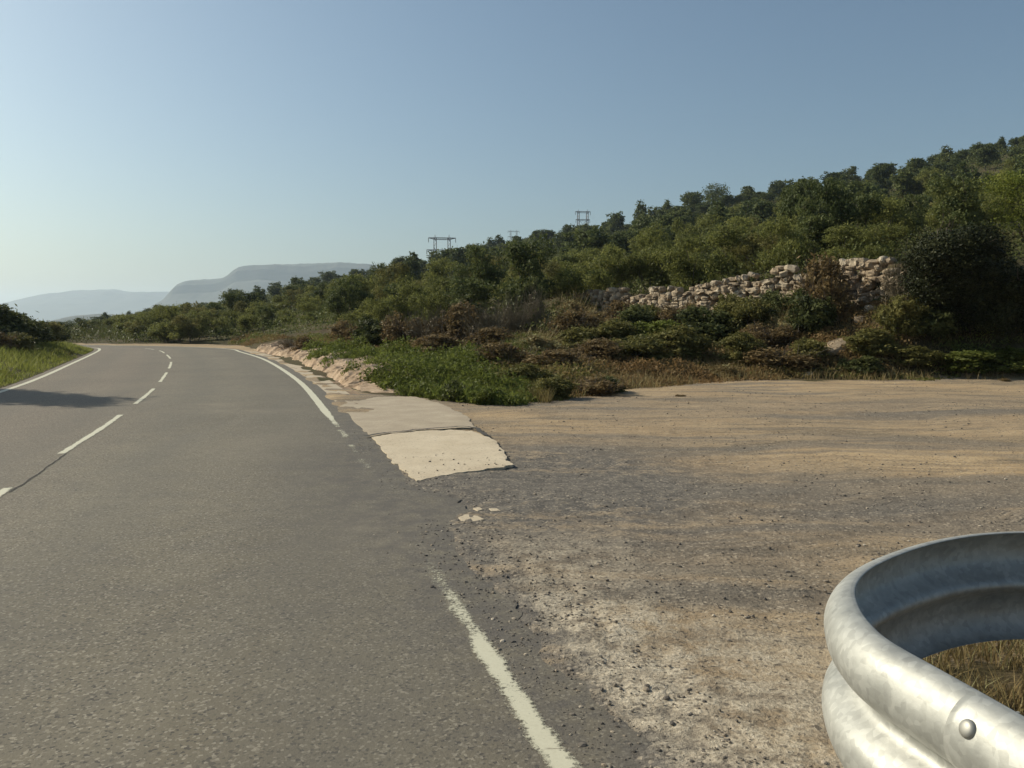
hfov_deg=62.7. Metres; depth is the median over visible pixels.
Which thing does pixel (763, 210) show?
pine tree
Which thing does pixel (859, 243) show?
orchard tree
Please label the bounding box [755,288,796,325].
shrub
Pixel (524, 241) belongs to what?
pine tree
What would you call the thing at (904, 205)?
orchard tree
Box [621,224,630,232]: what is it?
pine tree
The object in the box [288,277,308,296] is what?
pine tree
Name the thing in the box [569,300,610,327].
shrub
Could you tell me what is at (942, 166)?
pine tree
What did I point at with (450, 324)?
shrub
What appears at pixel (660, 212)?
pine tree
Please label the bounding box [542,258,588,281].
orchard tree
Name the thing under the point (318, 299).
orchard tree
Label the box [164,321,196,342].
orchard tree
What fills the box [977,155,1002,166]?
pine tree
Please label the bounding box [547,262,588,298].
orchard tree
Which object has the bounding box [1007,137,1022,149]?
pine tree
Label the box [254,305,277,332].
evergreen tree
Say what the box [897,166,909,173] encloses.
pine tree
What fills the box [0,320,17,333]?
shrub
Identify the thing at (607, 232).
pine tree
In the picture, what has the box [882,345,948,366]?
shrub
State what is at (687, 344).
shrub
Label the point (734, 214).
pine tree
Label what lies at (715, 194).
pine tree
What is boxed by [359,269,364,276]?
pine tree
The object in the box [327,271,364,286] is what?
orchard tree
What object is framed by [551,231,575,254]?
pine tree
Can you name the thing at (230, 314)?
orchard tree
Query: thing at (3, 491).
marking
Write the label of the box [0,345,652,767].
road
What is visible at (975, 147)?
pine tree
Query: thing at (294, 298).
olive tree
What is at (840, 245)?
orchard tree
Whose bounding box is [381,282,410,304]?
evergreen tree
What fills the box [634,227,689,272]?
orchard tree
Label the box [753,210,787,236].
orchard tree
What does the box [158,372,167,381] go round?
marking
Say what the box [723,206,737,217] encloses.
pine tree
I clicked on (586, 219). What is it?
power pylon
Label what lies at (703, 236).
orchard tree
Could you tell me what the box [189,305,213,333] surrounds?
olive tree
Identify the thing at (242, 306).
olive tree
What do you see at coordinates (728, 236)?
orchard tree
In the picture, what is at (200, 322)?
orchard tree
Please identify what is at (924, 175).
orchard tree
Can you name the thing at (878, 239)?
orchard tree
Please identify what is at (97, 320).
evergreen tree
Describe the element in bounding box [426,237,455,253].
power pylon
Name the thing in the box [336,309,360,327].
orchard tree
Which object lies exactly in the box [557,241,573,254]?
pine tree
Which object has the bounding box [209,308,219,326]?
olive tree
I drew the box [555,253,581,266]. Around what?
evergreen tree
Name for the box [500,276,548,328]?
shrub
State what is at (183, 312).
olive tree
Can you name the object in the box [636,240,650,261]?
orchard tree
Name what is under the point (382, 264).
evergreen tree
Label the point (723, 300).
shrub
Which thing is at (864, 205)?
evergreen tree
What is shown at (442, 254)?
pine tree
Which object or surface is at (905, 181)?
pine tree
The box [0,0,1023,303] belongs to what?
sky
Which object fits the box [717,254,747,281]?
orchard tree
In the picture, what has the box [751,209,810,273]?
orchard tree
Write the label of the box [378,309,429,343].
shrub
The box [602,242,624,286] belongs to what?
orchard tree
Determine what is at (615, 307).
shrub
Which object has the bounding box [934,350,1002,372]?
shrub
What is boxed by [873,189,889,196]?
pine tree
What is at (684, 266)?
orchard tree
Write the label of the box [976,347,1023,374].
shrub
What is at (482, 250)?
pine tree
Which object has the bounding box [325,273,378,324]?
evergreen tree
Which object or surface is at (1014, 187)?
leafy tree
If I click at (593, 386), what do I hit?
shrub
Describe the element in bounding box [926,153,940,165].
pine tree
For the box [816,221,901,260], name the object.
orchard tree
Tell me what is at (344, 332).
shrub
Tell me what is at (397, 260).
pine tree
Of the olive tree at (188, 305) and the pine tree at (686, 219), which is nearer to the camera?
the olive tree at (188, 305)
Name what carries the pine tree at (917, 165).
on the ground at (752, 689)
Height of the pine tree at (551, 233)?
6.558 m
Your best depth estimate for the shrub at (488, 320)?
29.83 m
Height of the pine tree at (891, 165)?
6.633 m
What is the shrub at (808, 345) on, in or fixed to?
on the ground at (752, 689)
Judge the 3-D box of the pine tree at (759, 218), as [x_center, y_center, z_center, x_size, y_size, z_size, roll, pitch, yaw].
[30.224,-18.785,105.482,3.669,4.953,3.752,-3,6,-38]
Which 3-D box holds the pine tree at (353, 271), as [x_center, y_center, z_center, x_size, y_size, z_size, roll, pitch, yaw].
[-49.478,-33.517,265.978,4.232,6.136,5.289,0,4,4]
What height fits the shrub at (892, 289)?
2.373 m
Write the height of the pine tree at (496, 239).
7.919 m
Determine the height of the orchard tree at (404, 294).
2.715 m
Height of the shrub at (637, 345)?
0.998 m
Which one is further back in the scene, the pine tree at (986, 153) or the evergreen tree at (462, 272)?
the pine tree at (986, 153)
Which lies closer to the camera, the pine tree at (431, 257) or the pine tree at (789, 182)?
the pine tree at (789, 182)
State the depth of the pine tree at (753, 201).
126.72 m
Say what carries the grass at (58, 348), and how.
on the ground at (752, 689)
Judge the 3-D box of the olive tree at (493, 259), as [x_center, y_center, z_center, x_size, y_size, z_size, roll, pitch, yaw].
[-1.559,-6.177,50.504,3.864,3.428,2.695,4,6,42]
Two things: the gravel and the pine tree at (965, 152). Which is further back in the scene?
the pine tree at (965, 152)
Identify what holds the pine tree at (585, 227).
on the ground at (752, 689)
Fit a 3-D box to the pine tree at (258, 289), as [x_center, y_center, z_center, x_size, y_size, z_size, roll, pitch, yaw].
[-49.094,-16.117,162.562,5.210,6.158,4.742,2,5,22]
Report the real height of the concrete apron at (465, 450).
0.036 m
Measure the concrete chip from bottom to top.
0.024 m
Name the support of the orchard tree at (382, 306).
on the ground at (752, 689)
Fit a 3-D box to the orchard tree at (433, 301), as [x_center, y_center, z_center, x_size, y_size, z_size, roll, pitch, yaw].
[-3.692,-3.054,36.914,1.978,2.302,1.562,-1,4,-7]
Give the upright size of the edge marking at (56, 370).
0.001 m
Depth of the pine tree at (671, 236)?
94.27 m
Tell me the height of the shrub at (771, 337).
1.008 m
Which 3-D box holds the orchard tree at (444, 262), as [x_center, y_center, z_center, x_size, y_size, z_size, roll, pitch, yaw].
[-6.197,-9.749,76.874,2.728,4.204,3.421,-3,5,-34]
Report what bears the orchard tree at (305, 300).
on the ground at (752, 689)
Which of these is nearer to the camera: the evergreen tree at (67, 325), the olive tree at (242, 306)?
the olive tree at (242, 306)
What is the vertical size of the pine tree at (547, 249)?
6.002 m
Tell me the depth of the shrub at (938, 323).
23.68 m
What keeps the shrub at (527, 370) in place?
on the ground at (752, 689)
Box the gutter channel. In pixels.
[253,350,359,394]
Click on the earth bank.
(350, 378)
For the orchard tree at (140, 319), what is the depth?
62.67 m
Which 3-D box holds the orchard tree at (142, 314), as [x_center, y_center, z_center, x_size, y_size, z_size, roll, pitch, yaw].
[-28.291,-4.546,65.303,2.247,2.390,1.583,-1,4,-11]
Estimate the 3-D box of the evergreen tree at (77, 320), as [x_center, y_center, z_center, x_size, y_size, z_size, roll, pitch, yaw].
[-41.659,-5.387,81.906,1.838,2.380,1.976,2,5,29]
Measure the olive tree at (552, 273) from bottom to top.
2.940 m
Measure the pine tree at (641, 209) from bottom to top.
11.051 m
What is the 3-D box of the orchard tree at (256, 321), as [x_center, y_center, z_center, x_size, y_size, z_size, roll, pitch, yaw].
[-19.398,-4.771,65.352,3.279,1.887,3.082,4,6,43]
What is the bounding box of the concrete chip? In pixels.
[458,514,484,520]
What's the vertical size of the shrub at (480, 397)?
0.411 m
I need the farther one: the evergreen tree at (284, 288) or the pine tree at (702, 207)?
the pine tree at (702, 207)
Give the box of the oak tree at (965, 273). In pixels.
[887,217,1023,339]
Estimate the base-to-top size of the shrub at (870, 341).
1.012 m
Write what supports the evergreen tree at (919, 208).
on the ground at (752, 689)
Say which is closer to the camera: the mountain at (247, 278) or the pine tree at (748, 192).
the pine tree at (748, 192)
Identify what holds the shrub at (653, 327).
on the ground at (752, 689)
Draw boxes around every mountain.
[1,289,168,321]
[49,314,114,323]
[149,262,384,308]
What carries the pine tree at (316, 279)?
on the ground at (752, 689)
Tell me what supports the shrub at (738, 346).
on the ground at (752, 689)
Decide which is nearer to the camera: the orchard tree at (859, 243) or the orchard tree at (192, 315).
the orchard tree at (859, 243)
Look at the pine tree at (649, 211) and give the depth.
215.49 m
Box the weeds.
[300,332,538,405]
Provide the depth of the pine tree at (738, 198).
228.74 m
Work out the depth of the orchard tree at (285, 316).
65.14 m
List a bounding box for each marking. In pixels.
[0,348,100,392]
[0,488,11,495]
[57,415,122,453]
[109,345,340,426]
[133,388,155,403]
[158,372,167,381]
[429,568,581,767]
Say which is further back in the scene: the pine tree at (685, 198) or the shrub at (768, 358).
the pine tree at (685, 198)
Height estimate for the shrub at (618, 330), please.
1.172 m
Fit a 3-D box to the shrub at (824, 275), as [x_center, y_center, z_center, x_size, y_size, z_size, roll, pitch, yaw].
[9.808,-2.986,26.414,2.241,2.557,2.225,-2,5,-22]
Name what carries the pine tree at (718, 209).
on the ground at (752, 689)
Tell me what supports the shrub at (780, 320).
on the ground at (752, 689)
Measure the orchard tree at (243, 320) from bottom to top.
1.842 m
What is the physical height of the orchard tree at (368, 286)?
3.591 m
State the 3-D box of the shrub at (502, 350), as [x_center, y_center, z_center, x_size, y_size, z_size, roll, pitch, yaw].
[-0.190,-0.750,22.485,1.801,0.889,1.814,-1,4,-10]
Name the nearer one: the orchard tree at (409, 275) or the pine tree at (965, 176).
the orchard tree at (409, 275)
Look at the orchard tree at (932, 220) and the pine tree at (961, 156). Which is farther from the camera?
the pine tree at (961, 156)
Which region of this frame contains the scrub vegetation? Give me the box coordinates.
[63,141,1023,342]
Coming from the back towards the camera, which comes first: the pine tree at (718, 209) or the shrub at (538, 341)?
the pine tree at (718, 209)
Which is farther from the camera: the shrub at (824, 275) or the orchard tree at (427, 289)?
the orchard tree at (427, 289)
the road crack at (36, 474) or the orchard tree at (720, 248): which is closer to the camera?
the road crack at (36, 474)
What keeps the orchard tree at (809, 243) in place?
on the ground at (752, 689)
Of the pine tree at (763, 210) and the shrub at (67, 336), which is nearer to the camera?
the shrub at (67, 336)
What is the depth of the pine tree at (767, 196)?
206.64 m
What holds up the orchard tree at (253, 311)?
on the ground at (752, 689)
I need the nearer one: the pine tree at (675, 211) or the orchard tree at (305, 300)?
the orchard tree at (305, 300)
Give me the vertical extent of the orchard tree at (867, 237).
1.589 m
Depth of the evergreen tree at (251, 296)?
73.08 m
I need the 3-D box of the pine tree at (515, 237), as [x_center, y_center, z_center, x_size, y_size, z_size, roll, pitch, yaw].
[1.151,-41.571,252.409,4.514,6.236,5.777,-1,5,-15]
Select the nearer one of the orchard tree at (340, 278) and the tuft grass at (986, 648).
the tuft grass at (986, 648)
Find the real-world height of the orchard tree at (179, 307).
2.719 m
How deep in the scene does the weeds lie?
20.14 m
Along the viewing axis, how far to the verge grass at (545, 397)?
17.46 m
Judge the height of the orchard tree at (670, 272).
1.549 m
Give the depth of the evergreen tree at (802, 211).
34.58 m
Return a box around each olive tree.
[122,320,146,340]
[171,314,202,342]
[181,307,192,314]
[182,300,207,312]
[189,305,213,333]
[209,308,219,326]
[233,301,251,323]
[285,288,303,310]
[371,261,413,302]
[413,277,426,304]
[456,254,506,291]
[508,259,566,300]
[722,233,779,280]
[739,215,758,241]
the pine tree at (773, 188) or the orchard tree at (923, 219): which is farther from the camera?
the pine tree at (773, 188)
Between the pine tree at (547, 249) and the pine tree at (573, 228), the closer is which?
the pine tree at (547, 249)
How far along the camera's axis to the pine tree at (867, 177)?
214.82 m
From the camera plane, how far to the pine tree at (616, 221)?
242.23 m
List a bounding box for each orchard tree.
[103,316,126,327]
[112,322,129,334]
[117,314,155,339]
[135,312,160,335]
[146,328,175,342]
[147,301,179,342]
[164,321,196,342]
[175,304,192,311]
[183,317,209,327]
[184,310,213,326]
[186,310,214,339]
[201,316,231,337]
[211,308,247,326]
[216,316,235,329]
[236,315,258,332]
[238,312,279,330]
[244,298,275,328]
[265,302,290,312]
[271,294,291,305]
[276,308,297,323]
[295,292,311,308]
[295,296,322,313]
[299,301,319,323]
[300,283,317,299]
[309,295,326,310]
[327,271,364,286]
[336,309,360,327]
[348,269,388,312]
[349,305,394,328]
[357,296,393,323]
[367,277,383,297]
[383,276,432,324]
[388,281,416,309]
[389,270,437,296]
[407,291,447,327]
[415,272,454,304]
[419,280,454,315]
[423,256,462,295]
[429,254,455,284]
[478,291,495,310]
[494,272,521,307]
[502,250,546,280]
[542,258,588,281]
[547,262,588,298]
[548,267,619,311]
[562,247,597,257]
[570,250,595,275]
[580,248,643,291]
[590,245,609,256]
[600,246,638,287]
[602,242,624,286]
[620,245,677,293]
[628,228,660,247]
[628,242,648,252]
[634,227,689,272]
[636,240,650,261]
[640,222,675,245]
[640,239,677,255]
[651,269,685,291]
[656,229,717,290]
[669,217,701,252]
[675,230,707,255]
[681,228,719,257]
[694,213,704,229]
[696,214,725,253]
[699,216,758,277]
[711,237,759,271]
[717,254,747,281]
[722,230,760,259]
[724,215,764,251]
[729,199,766,213]
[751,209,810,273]
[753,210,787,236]
[764,221,801,251]
[771,200,782,220]
[785,210,828,227]
[790,237,819,267]
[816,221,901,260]
[816,232,835,260]
[821,226,900,255]
[824,240,861,260]
[845,227,890,259]
[850,236,886,247]
[866,194,907,241]
[868,198,924,241]
[869,224,911,254]
[906,205,929,233]
[913,168,944,187]
[923,209,944,231]
[924,178,989,232]
[925,174,957,206]
[977,191,1022,230]
[1000,159,1018,180]
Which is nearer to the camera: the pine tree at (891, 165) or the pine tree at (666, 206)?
the pine tree at (891, 165)
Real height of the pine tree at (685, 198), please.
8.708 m
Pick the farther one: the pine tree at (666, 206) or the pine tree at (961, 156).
the pine tree at (666, 206)
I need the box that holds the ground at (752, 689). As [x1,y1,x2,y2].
[0,155,1023,767]
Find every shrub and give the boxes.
[0,303,47,343]
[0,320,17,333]
[0,328,21,349]
[2,331,38,350]
[21,316,60,342]
[35,319,69,341]
[57,325,70,340]
[277,335,295,347]
[288,335,316,350]
[323,316,376,343]
[348,314,397,345]
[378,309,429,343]
[404,305,460,338]
[407,332,464,352]
[432,300,486,340]
[437,379,477,401]
[457,301,509,337]
[459,325,518,347]
[470,386,504,404]
[472,340,536,367]
[495,292,532,332]
[496,362,558,381]
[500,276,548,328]
[511,324,568,350]
[520,285,550,331]
[521,346,600,368]
[529,375,579,399]
[541,306,603,341]
[549,285,593,320]
[552,324,609,350]
[565,336,628,362]
[566,372,632,395]
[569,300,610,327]
[586,317,646,344]
[596,375,628,393]
[600,298,639,320]
[602,303,655,330]
[605,334,674,362]
[627,303,661,321]
[630,319,679,338]
[645,324,715,359]
[656,298,698,324]
[672,304,742,341]
[702,361,747,376]
[713,292,742,313]
[713,330,767,364]
[717,295,775,332]
[738,343,831,369]
[739,319,801,346]
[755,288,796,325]
[763,304,804,332]
[782,288,838,335]
[782,336,830,361]
[783,248,861,319]
[834,355,885,374]
[837,325,901,356]
[871,293,932,339]
[879,242,921,307]
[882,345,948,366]
[905,300,962,339]
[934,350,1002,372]
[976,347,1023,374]
[997,378,1011,381]
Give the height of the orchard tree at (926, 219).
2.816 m
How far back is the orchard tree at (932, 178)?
76.66 m
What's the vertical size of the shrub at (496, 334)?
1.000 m
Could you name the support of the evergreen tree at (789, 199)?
on the ground at (752, 689)
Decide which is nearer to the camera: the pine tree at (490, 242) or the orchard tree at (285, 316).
the orchard tree at (285, 316)
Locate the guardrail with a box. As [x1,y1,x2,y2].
[822,531,1023,767]
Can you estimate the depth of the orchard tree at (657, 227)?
68.53 m
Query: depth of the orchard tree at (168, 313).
58.31 m
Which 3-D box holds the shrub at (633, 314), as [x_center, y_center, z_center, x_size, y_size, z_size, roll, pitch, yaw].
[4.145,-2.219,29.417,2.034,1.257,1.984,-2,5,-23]
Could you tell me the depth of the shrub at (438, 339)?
26.69 m
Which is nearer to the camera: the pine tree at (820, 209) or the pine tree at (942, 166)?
the pine tree at (820, 209)
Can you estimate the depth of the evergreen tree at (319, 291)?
71.48 m
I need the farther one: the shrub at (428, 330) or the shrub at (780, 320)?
the shrub at (428, 330)
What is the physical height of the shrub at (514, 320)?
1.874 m
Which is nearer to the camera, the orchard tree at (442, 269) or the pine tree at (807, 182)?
the orchard tree at (442, 269)
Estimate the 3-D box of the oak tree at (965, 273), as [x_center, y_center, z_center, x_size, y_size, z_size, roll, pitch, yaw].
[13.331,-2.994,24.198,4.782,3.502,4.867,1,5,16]
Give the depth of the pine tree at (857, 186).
93.76 m
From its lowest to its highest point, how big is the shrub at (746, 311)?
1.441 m
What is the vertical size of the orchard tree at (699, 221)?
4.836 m
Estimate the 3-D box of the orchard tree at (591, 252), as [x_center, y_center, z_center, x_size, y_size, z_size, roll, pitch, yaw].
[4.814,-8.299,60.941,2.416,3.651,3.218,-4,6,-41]
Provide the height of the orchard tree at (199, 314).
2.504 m
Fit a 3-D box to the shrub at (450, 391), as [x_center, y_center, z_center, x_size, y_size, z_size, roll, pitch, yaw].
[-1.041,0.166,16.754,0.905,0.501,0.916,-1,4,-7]
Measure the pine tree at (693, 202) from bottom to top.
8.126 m
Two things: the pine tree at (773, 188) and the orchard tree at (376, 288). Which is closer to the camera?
the orchard tree at (376, 288)
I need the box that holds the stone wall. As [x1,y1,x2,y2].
[571,256,902,322]
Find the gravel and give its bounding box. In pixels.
[339,379,1020,767]
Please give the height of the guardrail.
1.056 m
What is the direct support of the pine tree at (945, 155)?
on the ground at (752, 689)
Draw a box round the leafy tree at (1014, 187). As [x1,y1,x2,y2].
[976,167,1023,252]
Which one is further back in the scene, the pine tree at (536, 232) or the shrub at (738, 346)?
the pine tree at (536, 232)
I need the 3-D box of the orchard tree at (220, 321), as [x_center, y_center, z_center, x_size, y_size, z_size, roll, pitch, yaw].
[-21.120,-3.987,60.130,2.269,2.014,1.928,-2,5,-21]
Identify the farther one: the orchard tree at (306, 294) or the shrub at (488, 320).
the orchard tree at (306, 294)
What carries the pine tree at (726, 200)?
on the ground at (752, 689)
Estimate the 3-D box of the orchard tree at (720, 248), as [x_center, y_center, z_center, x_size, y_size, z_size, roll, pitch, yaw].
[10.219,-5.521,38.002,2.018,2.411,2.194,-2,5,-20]
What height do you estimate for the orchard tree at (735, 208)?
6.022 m
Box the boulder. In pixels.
[824,337,849,355]
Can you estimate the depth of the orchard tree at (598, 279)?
35.80 m
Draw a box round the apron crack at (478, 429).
[364,426,487,435]
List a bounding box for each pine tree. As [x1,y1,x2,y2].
[223,288,240,301]
[252,285,269,303]
[266,285,282,298]
[269,281,282,294]
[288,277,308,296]
[302,280,316,286]
[308,277,321,283]
[318,270,338,280]
[348,269,359,274]
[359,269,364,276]
[390,257,405,271]
[401,250,424,280]
[418,260,428,273]
[426,254,435,264]
[427,248,461,275]
[444,245,471,273]
[469,243,490,265]
[486,237,496,247]
[493,234,506,250]
[510,235,522,246]
[522,240,536,251]
[531,229,539,239]
[537,229,555,239]
[542,242,552,257]
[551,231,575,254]
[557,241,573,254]
[561,223,573,236]
[561,225,612,256]
[570,224,587,237]
[581,222,590,231]
[599,222,606,234]
[603,228,615,245]
[605,211,625,233]
[609,230,641,259]
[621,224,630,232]
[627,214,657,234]
[630,199,647,225]
[636,225,678,241]
[646,206,659,217]
[648,214,676,243]
[656,206,666,217]
[661,200,671,213]
[665,206,690,217]
[672,215,691,241]
[679,190,703,206]
[682,209,700,232]
[686,193,700,213]
[695,202,713,215]
[700,182,734,205]
[701,200,728,254]
[718,194,737,206]
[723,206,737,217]
[725,213,746,222]
[734,195,744,204]
[738,197,764,213]
[739,200,752,216]
[740,185,754,199]
[742,215,763,229]
[748,200,777,223]
[751,191,760,199]
[759,192,775,202]
[767,182,780,200]
[774,179,790,191]
[785,177,814,188]
[802,178,821,190]
[814,204,825,215]
[819,171,845,180]
[831,179,887,215]
[841,166,861,183]
[862,169,876,182]
[869,163,893,190]
[870,163,896,179]
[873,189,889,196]
[889,169,916,199]
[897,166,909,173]
[904,158,931,177]
[914,166,934,194]
[920,171,950,214]
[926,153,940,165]
[933,161,947,175]
[937,144,955,163]
[949,153,965,162]
[953,160,982,184]
[954,148,972,162]
[958,171,973,197]
[966,142,985,162]
[973,145,999,170]
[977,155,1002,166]
[978,171,998,186]
[994,135,1009,154]
[1004,147,1023,164]
[1006,154,1023,182]
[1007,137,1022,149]
[1018,135,1023,146]
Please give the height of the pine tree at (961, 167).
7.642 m
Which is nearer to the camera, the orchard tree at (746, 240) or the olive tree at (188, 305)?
the orchard tree at (746, 240)
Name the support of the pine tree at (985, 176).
on the ground at (752, 689)
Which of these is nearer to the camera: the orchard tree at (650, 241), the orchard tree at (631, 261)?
the orchard tree at (631, 261)
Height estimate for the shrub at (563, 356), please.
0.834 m
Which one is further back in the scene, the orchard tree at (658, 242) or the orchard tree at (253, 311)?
the orchard tree at (253, 311)
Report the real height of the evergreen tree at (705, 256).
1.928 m
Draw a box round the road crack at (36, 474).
[9,453,66,491]
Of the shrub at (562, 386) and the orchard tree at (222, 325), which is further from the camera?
the orchard tree at (222, 325)
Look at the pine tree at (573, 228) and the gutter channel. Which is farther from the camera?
the pine tree at (573, 228)
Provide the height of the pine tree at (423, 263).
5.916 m
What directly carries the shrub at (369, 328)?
on the ground at (752, 689)
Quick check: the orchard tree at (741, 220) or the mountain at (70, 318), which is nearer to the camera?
the orchard tree at (741, 220)
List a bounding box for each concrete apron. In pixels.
[341,396,475,435]
[372,430,512,480]
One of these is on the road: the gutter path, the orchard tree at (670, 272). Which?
the gutter path
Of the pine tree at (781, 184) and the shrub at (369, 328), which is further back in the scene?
the pine tree at (781, 184)
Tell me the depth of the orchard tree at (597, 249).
62.65 m
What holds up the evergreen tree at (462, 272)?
on the ground at (752, 689)
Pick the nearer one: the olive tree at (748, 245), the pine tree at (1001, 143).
the olive tree at (748, 245)
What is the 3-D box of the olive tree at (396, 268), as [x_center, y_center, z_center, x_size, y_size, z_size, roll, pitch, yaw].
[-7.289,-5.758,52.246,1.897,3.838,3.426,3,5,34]
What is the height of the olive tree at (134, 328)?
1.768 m
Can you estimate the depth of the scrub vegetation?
51.97 m
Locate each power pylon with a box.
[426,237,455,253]
[575,209,590,224]
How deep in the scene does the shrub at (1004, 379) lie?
21.77 m
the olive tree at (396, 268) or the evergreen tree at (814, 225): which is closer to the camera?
the evergreen tree at (814, 225)
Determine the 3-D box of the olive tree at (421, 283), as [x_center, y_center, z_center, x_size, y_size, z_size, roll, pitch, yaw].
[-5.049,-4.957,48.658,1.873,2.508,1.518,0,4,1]
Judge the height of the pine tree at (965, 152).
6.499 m
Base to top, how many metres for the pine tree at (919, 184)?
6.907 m
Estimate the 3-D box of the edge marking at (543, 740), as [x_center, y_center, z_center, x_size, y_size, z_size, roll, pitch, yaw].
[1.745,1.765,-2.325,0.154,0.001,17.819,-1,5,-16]
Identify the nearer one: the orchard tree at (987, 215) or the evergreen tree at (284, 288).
the orchard tree at (987, 215)
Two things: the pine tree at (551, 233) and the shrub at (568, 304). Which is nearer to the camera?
the shrub at (568, 304)
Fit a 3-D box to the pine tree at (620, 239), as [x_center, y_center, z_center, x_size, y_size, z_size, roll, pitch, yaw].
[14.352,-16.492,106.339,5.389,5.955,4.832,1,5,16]
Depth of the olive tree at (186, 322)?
57.09 m
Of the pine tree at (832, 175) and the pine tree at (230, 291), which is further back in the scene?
the pine tree at (832, 175)
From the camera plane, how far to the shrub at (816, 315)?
25.55 m
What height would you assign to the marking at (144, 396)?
0.001 m
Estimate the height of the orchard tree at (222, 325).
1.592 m
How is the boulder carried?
on the ground at (752, 689)
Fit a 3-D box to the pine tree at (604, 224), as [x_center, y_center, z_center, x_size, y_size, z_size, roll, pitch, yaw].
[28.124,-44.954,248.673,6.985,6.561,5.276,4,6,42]
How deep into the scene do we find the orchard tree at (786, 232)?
36.47 m
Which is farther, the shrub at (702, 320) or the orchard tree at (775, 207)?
the orchard tree at (775, 207)
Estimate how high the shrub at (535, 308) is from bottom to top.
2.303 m
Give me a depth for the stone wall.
30.00 m
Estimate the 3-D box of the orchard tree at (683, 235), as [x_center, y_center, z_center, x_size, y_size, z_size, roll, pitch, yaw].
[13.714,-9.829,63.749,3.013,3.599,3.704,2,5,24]
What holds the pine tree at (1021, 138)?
on the ground at (752, 689)
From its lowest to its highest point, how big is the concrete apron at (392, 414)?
0.036 m
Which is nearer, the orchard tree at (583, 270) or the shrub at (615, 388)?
the shrub at (615, 388)
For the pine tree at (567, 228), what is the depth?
250.51 m
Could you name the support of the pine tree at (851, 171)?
on the ground at (752, 689)
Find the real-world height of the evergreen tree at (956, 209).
3.555 m
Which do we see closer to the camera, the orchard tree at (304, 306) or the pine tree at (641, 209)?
the orchard tree at (304, 306)
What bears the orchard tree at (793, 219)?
on the ground at (752, 689)
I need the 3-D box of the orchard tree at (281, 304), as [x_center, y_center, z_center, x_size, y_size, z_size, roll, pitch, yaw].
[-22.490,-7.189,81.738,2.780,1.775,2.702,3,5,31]
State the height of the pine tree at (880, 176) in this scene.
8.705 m
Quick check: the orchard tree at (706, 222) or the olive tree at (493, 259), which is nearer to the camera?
the olive tree at (493, 259)
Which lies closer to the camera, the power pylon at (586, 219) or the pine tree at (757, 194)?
the pine tree at (757, 194)
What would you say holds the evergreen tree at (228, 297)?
on the ground at (752, 689)
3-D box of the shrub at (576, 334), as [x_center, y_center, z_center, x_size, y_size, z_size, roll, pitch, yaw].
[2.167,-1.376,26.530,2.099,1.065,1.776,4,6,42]
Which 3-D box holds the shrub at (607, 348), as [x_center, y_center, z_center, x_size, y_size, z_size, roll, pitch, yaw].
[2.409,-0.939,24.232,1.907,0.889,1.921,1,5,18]
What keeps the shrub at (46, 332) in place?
on the ground at (752, 689)
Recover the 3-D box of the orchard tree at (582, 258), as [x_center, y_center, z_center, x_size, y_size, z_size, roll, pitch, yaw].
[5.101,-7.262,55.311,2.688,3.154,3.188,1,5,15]
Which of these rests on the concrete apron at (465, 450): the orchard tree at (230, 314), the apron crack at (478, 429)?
the apron crack at (478, 429)
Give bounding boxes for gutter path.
[244,350,348,412]
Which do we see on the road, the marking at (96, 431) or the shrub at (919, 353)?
the marking at (96, 431)
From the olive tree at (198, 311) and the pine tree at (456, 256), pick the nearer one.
the olive tree at (198, 311)
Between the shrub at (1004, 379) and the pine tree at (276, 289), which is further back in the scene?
the pine tree at (276, 289)
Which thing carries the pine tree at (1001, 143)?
on the ground at (752, 689)
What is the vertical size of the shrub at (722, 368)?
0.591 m
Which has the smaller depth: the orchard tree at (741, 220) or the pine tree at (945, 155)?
the orchard tree at (741, 220)
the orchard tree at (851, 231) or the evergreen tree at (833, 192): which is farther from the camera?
the evergreen tree at (833, 192)
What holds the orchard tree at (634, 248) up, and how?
on the ground at (752, 689)
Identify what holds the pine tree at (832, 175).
on the ground at (752, 689)
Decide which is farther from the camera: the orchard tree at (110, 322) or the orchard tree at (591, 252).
the orchard tree at (110, 322)
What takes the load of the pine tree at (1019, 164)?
on the ground at (752, 689)
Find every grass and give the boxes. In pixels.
[0,338,93,386]
[321,336,559,404]
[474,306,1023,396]
[922,639,1023,714]
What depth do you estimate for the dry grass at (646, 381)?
22.56 m
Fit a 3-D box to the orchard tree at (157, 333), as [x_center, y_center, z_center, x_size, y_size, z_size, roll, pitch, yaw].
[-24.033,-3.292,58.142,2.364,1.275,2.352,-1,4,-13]
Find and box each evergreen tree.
[53,321,73,332]
[73,317,93,332]
[88,319,101,330]
[203,302,225,311]
[218,290,247,324]
[232,289,265,310]
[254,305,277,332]
[279,283,303,309]
[308,282,326,301]
[322,282,360,325]
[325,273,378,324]
[361,262,389,286]
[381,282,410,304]
[445,277,496,314]
[447,262,478,295]
[461,241,511,307]
[493,233,557,306]
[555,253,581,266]
[689,252,724,280]
[776,176,822,226]
[791,190,831,250]
[796,213,836,256]
[808,175,860,247]
[845,188,888,240]
[885,193,931,242]
[923,168,988,231]
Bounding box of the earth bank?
[255,341,418,392]
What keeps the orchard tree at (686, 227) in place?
on the ground at (752, 689)
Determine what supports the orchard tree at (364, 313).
on the ground at (752, 689)

